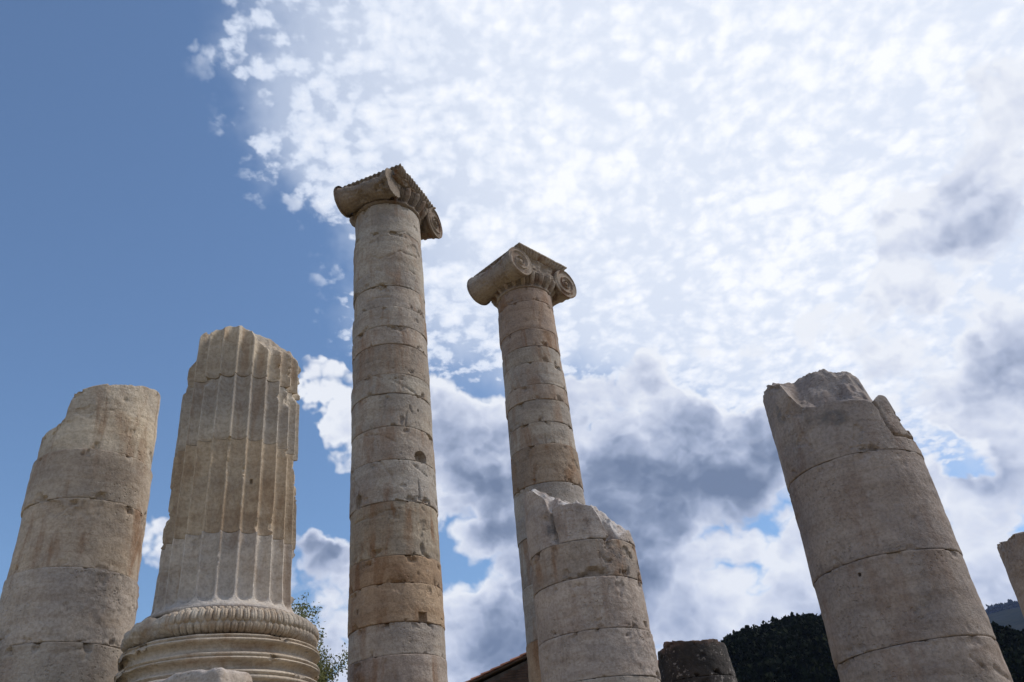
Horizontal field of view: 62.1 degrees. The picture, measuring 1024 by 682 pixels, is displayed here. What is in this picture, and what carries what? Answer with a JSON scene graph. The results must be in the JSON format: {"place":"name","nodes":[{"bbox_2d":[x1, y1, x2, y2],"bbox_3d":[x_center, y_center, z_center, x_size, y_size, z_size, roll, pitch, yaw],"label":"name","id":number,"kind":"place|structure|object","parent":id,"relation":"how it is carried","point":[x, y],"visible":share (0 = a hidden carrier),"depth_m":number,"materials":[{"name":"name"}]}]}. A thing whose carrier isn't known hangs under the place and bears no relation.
{"place":"outdoors","nodes":[
{"label":"outdoors","id":0,"kind":"place"},
{"bbox_2d":[333,163,447,681],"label":"tall column","id":1,"kind":"structure","parent":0,"point":[396,625],"depth_m":16.92,"materials":[{"name":"stone"}]},
{"bbox_2d":[0,0,1023,681],"label":"sky","id":2,"kind":"structure","parent":0,"point":[737,199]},
{"bbox_2d":[467,242,584,681],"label":"scroll capital column","id":3,"kind":"structure","parent":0,"point":[524,290],"depth_m":22.30,"materials":[{"name":"stone"}]},
{"bbox_2d":[988,607,1023,630],"bbox_3d":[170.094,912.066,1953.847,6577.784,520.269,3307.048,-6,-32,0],"label":"distant hill","id":4,"kind":"structure","parent":0,"point":[1013,617],"depth_m":1945.32,"materials":[{"name":"blue"}]},
{"bbox_2d":[985,599,1019,614],"bbox_3d":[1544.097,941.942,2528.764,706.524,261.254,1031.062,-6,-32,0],"label":"distant wood","id":5,"kind":"object","parent":4,"relation":"on","point":[1009,604],"visible":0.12,"depth_m":2182.02,"materials":[{"name":"plant"}]},
{"bbox_3d":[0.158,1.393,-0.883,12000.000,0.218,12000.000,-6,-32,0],"label":"ground","id":6,"kind":"structure","parent":0,"visible":0},
{"bbox_2d":[0,384,160,681],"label":"broken column","id":7,"kind":"structure","parent":6,"relation":"on","point":[69,597],"depth_m":12.65,"materials":[{"name":"stone"}]},
{"bbox_2d":[114,326,319,681],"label":"fluted column","id":8,"kind":"structure","parent":6,"relation":"on","point":[223,598],"depth_m":11.72,"materials":[{"name":"stone"}]},
{"bbox_2d":[291,592,347,681],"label":"young tree","id":9,"kind":"object","parent":6,"relation":"on","point":[324,672],"visible":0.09,"depth_m":26.43,"materials":[{"name":"green plant"}]},
{"bbox_2d":[465,652,660,681],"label":"tiled building","id":10,"kind":"structure","parent":6,"relation":"on","point":[515,669],"depth_m":28.46,"materials":[{"name":"tile"}]},
{"bbox_2d":[524,489,660,681],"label":"short broken column","id":11,"kind":"structure","parent":6,"relation":"on","point":[592,620],"depth_m":13.30,"materials":[{"name":"grey stone"}]},
{"bbox_2d":[658,639,736,681],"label":"blackened column stump","id":12,"kind":"object","parent":6,"relation":"on","point":[707,660],"visible":1,"depth_m":19.85,"materials":[{"name":"stone"}]},
{"bbox_2d":[763,369,1012,681],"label":"broken column","id":13,"kind":"structure","parent":6,"relation":"on","point":[898,598],"depth_m":11.26,"materials":[{"name":"grey stone"}]},
{"bbox_2d":[997,532,1023,615],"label":"cut off column","id":14,"kind":"structure","parent":6,"relation":"on","point":[1011,550],"depth_m":14.15,"materials":[{"name":"grey stone"}]},
{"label":"support block","id":15,"kind":"object","parent":6,"relation":"on","visible":0},
{"bbox_2d":[149,667,251,681],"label":"marble block","id":16,"kind":"structure","parent":15,"relation":"on","point":[220,674],"depth_m":9.56,"materials":[{"name":"beige stone"}]},
{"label":"wooded hill","id":17,"kind":"structure","parent":0,"visible":0},
{"bbox_2d":[719,611,1023,681],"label":"hillside wood","id":18,"kind":"object","parent":17,"relation":"on","point":[790,648],"visible":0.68,"depth_m":176.10,"materials":[{"name":"green plant"}]}
]}

